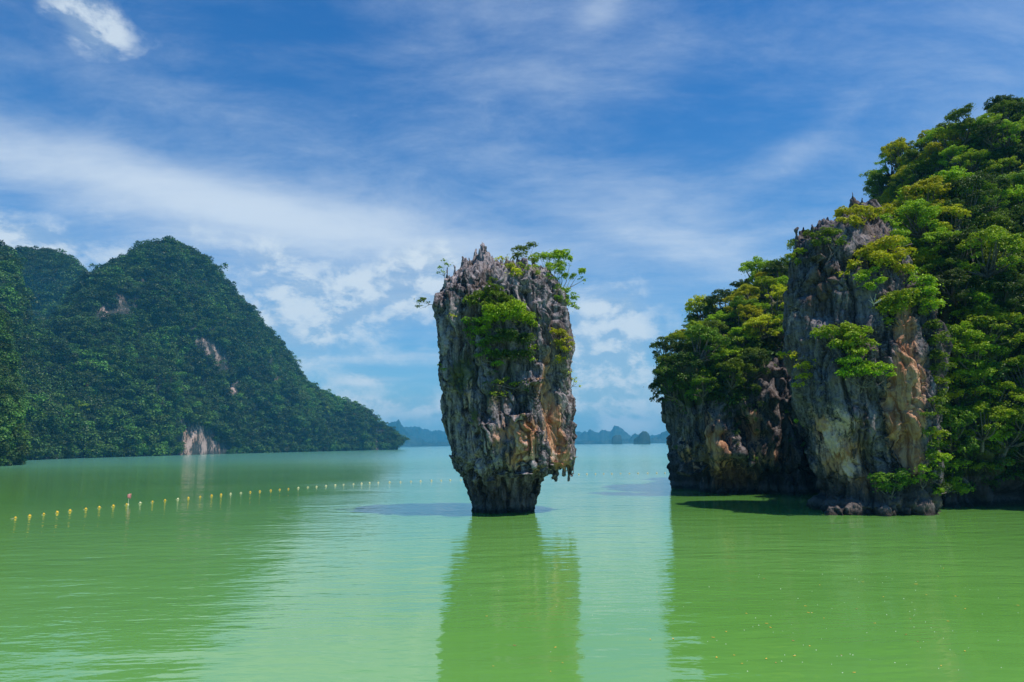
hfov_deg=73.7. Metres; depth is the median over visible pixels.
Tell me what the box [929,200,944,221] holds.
broadleaf tree
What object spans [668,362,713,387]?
broadleaf tree
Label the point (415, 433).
hill
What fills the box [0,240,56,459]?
forest
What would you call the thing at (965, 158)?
broadleaf tree
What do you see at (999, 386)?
broadleaf tree
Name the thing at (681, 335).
broadleaf tree
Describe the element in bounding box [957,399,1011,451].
broadleaf tree
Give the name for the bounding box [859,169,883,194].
broadleaf tree
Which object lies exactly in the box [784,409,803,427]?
shrub
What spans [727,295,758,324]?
broadleaf tree
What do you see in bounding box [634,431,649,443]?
island
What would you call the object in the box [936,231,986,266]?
broadleaf tree
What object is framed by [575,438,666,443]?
hill
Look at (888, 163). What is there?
broadleaf tree
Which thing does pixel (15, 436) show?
forest
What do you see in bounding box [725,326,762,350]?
broadleaf tree
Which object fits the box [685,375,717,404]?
broadleaf tree
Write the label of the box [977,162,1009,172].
broadleaf tree
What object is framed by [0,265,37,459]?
mountain
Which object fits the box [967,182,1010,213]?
broadleaf tree
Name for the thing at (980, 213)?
broadleaf tree
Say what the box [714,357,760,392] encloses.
broadleaf tree
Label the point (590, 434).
hill
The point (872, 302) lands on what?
dead tree
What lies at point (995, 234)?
broadleaf tree
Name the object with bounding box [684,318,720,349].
broadleaf tree
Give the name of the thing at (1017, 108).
broadleaf tree
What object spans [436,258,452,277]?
shrub
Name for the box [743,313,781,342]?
broadleaf tree
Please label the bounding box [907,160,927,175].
broadleaf tree
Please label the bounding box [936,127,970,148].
broadleaf tree
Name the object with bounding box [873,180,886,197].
broadleaf tree
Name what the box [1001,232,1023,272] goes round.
broadleaf tree
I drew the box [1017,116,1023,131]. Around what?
broadleaf tree
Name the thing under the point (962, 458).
broadleaf tree
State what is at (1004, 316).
broadleaf tree
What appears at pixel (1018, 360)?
broadleaf tree
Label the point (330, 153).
sky
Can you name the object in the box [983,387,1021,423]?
broadleaf tree
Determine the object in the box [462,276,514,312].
cliff tree
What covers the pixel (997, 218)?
broadleaf tree
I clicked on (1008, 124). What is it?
broadleaf tree
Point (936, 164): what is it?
broadleaf tree
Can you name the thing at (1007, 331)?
broadleaf tree
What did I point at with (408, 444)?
hill
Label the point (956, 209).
broadleaf tree
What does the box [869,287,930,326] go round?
cliff tree
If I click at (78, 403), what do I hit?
emergent tree
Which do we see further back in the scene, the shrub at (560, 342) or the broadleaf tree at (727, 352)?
the broadleaf tree at (727, 352)
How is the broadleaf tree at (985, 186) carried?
on the cliff
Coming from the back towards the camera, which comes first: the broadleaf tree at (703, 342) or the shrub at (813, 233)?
the broadleaf tree at (703, 342)
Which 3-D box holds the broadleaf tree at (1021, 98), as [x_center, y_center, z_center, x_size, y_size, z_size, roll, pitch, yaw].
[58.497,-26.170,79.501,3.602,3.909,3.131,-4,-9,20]
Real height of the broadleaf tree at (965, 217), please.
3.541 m
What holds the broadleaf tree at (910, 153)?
on the cliff
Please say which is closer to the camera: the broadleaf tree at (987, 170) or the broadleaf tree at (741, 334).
the broadleaf tree at (741, 334)
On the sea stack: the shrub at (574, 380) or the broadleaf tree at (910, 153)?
the shrub at (574, 380)
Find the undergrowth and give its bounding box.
[651,111,1023,490]
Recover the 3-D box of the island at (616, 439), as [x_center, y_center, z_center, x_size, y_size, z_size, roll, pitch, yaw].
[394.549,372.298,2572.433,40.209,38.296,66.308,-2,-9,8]
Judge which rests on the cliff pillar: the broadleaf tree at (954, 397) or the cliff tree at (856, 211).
the cliff tree at (856, 211)
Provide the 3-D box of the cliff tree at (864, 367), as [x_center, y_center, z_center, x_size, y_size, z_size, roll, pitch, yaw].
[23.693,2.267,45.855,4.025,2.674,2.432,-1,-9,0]
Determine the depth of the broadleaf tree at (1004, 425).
49.44 m
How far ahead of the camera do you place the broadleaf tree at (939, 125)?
84.10 m
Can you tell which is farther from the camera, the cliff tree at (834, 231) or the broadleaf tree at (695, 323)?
the broadleaf tree at (695, 323)
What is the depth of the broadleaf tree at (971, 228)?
53.85 m
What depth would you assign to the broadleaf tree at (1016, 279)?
49.63 m
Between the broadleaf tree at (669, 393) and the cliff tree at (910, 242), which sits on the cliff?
the broadleaf tree at (669, 393)
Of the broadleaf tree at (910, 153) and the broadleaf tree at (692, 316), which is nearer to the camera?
the broadleaf tree at (692, 316)
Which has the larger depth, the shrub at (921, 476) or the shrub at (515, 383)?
the shrub at (515, 383)
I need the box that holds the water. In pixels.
[0,443,1023,681]
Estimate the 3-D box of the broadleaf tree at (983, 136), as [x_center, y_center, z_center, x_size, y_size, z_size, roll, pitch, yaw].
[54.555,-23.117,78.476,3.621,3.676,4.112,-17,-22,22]
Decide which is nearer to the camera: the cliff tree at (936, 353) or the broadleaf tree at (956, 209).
the cliff tree at (936, 353)
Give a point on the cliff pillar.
(855, 437)
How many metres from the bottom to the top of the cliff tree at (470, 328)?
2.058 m
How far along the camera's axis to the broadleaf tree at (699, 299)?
78.89 m
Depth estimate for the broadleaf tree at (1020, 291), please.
50.80 m
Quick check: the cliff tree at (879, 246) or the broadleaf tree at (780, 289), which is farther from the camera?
the broadleaf tree at (780, 289)
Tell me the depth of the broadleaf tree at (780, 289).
70.18 m
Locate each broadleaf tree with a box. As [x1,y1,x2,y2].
[648,369,685,406]
[649,336,681,363]
[655,354,685,380]
[661,351,707,390]
[665,329,689,351]
[667,329,688,351]
[667,341,693,354]
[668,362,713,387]
[679,324,730,364]
[682,294,717,322]
[683,303,718,327]
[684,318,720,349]
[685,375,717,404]
[687,339,707,354]
[702,288,736,320]
[703,319,728,344]
[706,310,733,329]
[710,345,745,369]
[710,370,727,388]
[712,341,734,357]
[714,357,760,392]
[722,295,745,320]
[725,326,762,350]
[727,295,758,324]
[727,325,759,347]
[729,279,752,290]
[731,284,759,305]
[736,304,763,327]
[738,256,770,281]
[740,347,765,364]
[740,350,771,382]
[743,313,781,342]
[744,302,772,326]
[749,276,784,302]
[754,272,766,278]
[756,279,776,302]
[761,257,789,275]
[761,271,786,289]
[762,261,787,282]
[764,284,787,314]
[767,275,788,298]
[769,314,783,344]
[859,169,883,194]
[862,174,893,201]
[871,151,901,175]
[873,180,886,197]
[878,137,912,167]
[879,143,908,167]
[882,199,908,226]
[887,186,900,200]
[888,164,920,189]
[892,197,943,243]
[893,185,938,205]
[895,175,954,205]
[896,203,945,231]
[897,157,921,180]
[897,163,934,184]
[898,149,923,164]
[905,140,926,151]
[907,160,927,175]
[912,253,941,274]
[915,129,944,148]
[917,124,947,151]
[918,226,963,256]
[919,141,948,170]
[923,256,969,282]
[924,151,947,172]
[929,165,974,203]
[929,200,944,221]
[930,121,953,145]
[934,167,950,183]
[934,170,997,221]
[934,203,971,240]
[934,268,980,309]
[935,277,979,309]
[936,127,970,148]
[936,198,984,230]
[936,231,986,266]
[938,145,968,166]
[939,207,981,228]
[939,402,981,455]
[942,428,973,485]
[943,102,975,132]
[944,365,982,405]
[946,287,999,324]
[946,320,990,358]
[948,331,1000,382]
[948,360,997,399]
[949,117,982,145]
[949,148,991,175]
[952,306,1023,360]
[955,225,1023,278]
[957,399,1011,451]
[958,177,991,204]
[959,226,986,257]
[959,301,1019,345]
[961,301,1005,332]
[962,197,990,221]
[963,167,1007,194]
[965,248,1001,274]
[966,113,1005,138]
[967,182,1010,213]
[968,124,1002,146]
[969,157,988,164]
[969,278,1019,307]
[969,439,1015,481]
[972,119,1007,150]
[973,210,1018,233]
[975,223,994,230]
[976,343,1013,370]
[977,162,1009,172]
[978,251,1023,289]
[979,245,1007,262]
[979,403,1023,457]
[982,94,1020,116]
[982,270,1023,311]
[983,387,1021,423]
[984,381,1023,423]
[985,156,1020,174]
[985,232,1012,264]
[986,99,1021,132]
[987,143,1023,173]
[987,170,1017,179]
[987,177,1020,208]
[988,118,1023,157]
[992,170,1023,210]
[994,419,1019,437]
[995,354,1023,393]
[996,184,1023,222]
[998,102,1023,133]
[998,329,1021,358]
[998,406,1023,435]
[999,208,1021,234]
[999,344,1018,376]
[1001,203,1023,232]
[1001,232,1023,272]
[1006,438,1023,463]
[1008,97,1023,118]
[1010,274,1023,312]
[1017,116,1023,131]
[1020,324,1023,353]
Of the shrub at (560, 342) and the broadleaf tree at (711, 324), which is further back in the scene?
the broadleaf tree at (711, 324)
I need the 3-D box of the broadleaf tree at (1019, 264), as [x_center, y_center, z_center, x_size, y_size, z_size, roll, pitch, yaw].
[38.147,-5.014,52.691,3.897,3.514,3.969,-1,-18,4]
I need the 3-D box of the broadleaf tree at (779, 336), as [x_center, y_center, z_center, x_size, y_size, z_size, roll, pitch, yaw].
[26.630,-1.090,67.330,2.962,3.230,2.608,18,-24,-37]
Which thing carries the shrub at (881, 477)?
on the cliff pillar
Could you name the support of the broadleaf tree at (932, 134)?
on the cliff
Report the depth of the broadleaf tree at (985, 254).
53.45 m
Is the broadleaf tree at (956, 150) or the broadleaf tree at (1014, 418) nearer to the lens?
the broadleaf tree at (1014, 418)
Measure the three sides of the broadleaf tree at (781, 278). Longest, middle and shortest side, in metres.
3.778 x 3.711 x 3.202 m
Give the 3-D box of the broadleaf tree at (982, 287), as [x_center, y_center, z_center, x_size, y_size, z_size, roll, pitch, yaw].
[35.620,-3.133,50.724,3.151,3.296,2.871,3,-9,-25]
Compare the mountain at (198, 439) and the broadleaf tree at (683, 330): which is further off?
the mountain at (198, 439)
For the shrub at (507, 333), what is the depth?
49.28 m
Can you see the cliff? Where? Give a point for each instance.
(710, 454)
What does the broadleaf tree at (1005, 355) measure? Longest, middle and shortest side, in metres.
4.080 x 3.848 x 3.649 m
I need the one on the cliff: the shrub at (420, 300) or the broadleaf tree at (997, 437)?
the broadleaf tree at (997, 437)
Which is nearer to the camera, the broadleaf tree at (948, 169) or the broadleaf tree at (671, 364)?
the broadleaf tree at (671, 364)
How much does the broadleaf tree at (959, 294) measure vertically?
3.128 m
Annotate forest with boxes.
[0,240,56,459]
[0,308,32,465]
[12,245,88,320]
[18,235,410,459]
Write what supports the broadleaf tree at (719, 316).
on the cliff
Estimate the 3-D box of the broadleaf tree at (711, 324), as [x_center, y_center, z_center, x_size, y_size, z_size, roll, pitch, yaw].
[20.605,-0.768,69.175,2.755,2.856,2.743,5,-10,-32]
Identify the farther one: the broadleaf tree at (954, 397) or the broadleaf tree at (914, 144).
the broadleaf tree at (914, 144)
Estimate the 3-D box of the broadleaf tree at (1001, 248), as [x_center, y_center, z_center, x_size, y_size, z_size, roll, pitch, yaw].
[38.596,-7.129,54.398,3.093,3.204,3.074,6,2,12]
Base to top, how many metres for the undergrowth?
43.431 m
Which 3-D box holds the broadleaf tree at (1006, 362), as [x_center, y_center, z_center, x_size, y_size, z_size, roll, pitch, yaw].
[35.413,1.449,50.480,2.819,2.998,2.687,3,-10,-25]
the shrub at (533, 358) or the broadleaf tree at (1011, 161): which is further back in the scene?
the broadleaf tree at (1011, 161)
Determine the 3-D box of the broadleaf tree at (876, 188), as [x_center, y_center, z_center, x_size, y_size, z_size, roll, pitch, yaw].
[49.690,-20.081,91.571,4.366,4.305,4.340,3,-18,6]
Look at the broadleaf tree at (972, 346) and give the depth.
49.04 m
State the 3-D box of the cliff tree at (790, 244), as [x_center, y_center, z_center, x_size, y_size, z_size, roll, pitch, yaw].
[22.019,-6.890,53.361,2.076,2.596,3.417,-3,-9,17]
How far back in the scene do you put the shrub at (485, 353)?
49.41 m
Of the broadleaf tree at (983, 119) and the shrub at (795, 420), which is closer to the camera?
the shrub at (795, 420)
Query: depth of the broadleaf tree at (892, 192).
87.35 m
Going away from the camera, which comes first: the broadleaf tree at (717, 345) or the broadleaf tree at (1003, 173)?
the broadleaf tree at (717, 345)
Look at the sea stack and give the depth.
50.20 m
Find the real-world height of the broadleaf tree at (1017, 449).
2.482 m
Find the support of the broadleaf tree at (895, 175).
on the cliff
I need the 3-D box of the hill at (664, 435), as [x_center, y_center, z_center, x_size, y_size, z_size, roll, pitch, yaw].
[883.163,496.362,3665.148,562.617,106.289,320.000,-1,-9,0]
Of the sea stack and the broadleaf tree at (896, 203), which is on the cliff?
the broadleaf tree at (896, 203)
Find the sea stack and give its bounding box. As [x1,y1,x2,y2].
[432,242,577,513]
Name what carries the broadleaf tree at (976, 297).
on the cliff
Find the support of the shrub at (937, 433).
on the cliff
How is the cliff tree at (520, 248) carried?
on the sea stack
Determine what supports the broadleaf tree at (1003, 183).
on the cliff
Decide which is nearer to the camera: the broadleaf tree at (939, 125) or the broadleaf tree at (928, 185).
the broadleaf tree at (928, 185)
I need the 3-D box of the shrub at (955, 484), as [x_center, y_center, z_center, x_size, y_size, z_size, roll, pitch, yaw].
[30.486,9.425,47.850,3.178,3.706,8.467,-7,-10,34]
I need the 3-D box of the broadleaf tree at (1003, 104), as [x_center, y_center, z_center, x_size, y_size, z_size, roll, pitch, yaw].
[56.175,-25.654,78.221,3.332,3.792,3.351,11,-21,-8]
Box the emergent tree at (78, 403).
[73,401,88,410]
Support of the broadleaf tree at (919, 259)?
on the cliff
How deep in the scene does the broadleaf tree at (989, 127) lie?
75.53 m
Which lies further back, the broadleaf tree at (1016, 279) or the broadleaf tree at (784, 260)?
the broadleaf tree at (784, 260)
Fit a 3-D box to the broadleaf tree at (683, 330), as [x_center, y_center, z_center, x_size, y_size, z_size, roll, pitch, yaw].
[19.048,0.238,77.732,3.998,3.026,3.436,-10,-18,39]
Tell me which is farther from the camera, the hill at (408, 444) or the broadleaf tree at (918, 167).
the hill at (408, 444)
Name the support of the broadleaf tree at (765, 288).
on the cliff
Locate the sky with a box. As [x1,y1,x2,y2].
[0,0,1023,435]
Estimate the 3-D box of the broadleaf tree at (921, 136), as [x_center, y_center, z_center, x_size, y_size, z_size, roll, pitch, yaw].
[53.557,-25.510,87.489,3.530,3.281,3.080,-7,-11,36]
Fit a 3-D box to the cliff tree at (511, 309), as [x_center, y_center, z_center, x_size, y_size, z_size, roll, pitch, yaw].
[-0.237,-1.311,49.239,4.922,3.422,3.655,-1,-9,0]
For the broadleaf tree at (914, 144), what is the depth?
87.84 m
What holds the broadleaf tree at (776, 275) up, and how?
on the cliff
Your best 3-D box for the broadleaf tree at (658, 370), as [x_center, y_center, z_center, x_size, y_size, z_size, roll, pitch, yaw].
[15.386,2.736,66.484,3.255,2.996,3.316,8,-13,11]
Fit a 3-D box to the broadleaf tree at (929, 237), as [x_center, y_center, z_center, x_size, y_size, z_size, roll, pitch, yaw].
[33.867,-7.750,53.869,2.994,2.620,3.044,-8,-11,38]
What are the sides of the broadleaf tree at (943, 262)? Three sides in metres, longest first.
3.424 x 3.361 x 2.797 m
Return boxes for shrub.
[415,297,432,307]
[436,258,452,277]
[473,338,505,367]
[479,327,536,364]
[482,360,528,393]
[489,376,518,396]
[494,256,521,276]
[514,262,540,276]
[519,333,537,362]
[543,272,566,301]
[549,327,575,363]
[568,369,580,387]
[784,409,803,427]
[802,226,831,251]
[867,468,915,499]
[876,213,911,237]
[909,463,937,489]
[917,392,951,421]
[922,426,953,462]
[923,462,964,494]
[927,375,960,449]
[929,451,974,497]
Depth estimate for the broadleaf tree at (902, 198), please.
59.74 m
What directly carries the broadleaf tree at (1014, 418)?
on the cliff
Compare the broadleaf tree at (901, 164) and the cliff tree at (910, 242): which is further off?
the broadleaf tree at (901, 164)
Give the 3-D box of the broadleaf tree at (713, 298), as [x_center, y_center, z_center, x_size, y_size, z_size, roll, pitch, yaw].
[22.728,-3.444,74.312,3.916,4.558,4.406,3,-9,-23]
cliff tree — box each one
[461,316,490,344]
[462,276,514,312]
[475,298,539,342]
[507,241,538,261]
[528,248,586,311]
[775,349,816,395]
[780,238,807,268]
[810,320,880,359]
[818,224,851,268]
[832,203,879,228]
[834,355,896,393]
[837,234,916,286]
[852,266,887,292]
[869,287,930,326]
[870,186,903,217]
[896,217,938,263]
[903,263,950,313]
[922,319,957,375]
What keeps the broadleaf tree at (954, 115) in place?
on the cliff
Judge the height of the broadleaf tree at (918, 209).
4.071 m
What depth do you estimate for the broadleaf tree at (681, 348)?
67.46 m
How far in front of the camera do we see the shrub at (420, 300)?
53.59 m
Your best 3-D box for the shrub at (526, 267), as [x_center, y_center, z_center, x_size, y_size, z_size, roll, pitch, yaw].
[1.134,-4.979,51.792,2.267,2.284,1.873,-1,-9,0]
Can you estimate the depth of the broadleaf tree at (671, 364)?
64.87 m
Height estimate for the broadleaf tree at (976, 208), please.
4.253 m
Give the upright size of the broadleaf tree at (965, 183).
4.782 m
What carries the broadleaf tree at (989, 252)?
on the cliff
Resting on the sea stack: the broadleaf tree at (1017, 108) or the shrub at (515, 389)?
the shrub at (515, 389)
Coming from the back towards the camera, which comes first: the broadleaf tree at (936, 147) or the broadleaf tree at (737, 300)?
the broadleaf tree at (936, 147)
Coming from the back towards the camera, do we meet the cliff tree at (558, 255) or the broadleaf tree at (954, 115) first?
the broadleaf tree at (954, 115)
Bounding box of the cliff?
[661,128,1023,506]
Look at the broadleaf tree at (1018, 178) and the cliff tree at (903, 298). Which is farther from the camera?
the broadleaf tree at (1018, 178)
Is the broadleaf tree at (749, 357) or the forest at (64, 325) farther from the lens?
the forest at (64, 325)
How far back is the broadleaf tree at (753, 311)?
69.01 m
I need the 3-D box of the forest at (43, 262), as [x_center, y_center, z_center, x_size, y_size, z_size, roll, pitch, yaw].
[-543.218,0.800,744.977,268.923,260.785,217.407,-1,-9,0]
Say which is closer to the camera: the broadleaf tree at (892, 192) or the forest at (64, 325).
the broadleaf tree at (892, 192)
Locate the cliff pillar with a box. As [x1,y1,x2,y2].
[782,192,952,516]
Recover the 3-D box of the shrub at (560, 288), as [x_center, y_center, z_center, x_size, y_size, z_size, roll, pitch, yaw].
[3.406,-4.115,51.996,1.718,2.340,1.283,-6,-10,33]
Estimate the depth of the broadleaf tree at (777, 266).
76.05 m
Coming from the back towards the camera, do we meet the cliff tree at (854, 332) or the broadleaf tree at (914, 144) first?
the broadleaf tree at (914, 144)
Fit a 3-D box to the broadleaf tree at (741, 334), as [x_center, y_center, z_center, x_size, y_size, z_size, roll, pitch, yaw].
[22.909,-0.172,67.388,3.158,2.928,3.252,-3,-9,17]
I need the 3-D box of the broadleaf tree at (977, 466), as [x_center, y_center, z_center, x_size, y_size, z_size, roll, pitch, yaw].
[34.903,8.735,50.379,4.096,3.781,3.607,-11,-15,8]
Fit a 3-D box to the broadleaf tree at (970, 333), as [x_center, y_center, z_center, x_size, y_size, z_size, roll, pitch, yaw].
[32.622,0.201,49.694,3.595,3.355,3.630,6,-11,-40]
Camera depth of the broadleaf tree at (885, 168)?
91.28 m
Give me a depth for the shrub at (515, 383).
49.29 m
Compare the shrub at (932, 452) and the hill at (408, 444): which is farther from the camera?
the hill at (408, 444)
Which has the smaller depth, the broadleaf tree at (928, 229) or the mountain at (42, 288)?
the broadleaf tree at (928, 229)
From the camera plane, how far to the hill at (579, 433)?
4640.79 m
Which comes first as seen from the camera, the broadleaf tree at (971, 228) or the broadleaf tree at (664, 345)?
the broadleaf tree at (971, 228)
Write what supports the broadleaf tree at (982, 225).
on the cliff
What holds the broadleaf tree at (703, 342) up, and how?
on the cliff
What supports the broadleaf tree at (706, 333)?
on the cliff
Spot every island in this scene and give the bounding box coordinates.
[612,435,621,443]
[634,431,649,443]
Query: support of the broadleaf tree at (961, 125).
on the cliff
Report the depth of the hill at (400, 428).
3590.71 m
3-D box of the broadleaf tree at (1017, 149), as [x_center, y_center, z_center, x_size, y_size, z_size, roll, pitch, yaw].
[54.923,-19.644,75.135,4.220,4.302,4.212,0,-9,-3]
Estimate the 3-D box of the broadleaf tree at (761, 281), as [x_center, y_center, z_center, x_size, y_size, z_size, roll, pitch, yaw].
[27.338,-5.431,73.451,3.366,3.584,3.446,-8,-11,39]
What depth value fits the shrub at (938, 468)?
45.70 m
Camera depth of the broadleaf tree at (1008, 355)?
51.31 m
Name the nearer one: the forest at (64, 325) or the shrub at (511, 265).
the shrub at (511, 265)
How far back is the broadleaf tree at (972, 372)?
49.11 m
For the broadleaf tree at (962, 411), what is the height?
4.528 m
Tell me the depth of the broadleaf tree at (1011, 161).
73.42 m
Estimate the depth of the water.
25.65 m
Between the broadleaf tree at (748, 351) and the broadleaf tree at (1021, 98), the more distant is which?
the broadleaf tree at (1021, 98)
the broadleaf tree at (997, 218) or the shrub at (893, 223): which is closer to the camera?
the shrub at (893, 223)
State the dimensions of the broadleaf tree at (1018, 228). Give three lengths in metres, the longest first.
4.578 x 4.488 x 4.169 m
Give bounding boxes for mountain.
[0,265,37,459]
[26,264,65,316]
[39,250,398,458]
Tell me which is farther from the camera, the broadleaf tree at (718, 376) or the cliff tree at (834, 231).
the broadleaf tree at (718, 376)
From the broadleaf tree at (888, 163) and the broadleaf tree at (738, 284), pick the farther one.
the broadleaf tree at (888, 163)
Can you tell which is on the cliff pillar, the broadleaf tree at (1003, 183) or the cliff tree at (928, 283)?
the cliff tree at (928, 283)
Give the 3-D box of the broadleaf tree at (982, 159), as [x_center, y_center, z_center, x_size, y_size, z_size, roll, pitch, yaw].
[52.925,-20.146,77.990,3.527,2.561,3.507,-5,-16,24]
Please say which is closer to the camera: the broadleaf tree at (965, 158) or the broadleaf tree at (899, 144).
the broadleaf tree at (965, 158)
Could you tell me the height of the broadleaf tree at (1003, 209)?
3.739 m
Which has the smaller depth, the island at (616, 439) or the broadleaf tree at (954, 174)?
the broadleaf tree at (954, 174)
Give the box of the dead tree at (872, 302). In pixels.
[869,295,880,305]
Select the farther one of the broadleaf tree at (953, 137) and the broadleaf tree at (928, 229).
the broadleaf tree at (953, 137)
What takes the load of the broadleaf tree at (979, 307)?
on the cliff
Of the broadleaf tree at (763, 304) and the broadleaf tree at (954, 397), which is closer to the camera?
the broadleaf tree at (954, 397)
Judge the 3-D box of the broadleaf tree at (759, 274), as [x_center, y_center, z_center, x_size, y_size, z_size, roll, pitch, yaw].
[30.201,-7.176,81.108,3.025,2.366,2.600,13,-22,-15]
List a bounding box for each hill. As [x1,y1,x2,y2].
[388,419,426,442]
[400,442,449,446]
[404,427,447,442]
[408,426,446,440]
[575,425,630,440]
[575,431,659,438]
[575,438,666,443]
[630,431,669,438]
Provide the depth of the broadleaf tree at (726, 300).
72.35 m
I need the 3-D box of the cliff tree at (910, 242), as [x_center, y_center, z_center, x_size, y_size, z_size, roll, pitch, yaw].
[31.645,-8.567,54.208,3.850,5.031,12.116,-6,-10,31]
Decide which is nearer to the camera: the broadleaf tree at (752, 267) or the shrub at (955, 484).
the shrub at (955, 484)
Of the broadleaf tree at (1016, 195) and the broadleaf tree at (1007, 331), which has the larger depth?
the broadleaf tree at (1016, 195)
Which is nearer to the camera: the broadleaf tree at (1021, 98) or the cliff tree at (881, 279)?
the cliff tree at (881, 279)
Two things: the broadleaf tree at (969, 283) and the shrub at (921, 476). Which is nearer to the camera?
the shrub at (921, 476)
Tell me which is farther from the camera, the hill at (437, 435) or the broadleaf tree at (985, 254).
the hill at (437, 435)
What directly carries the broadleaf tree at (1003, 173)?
on the cliff

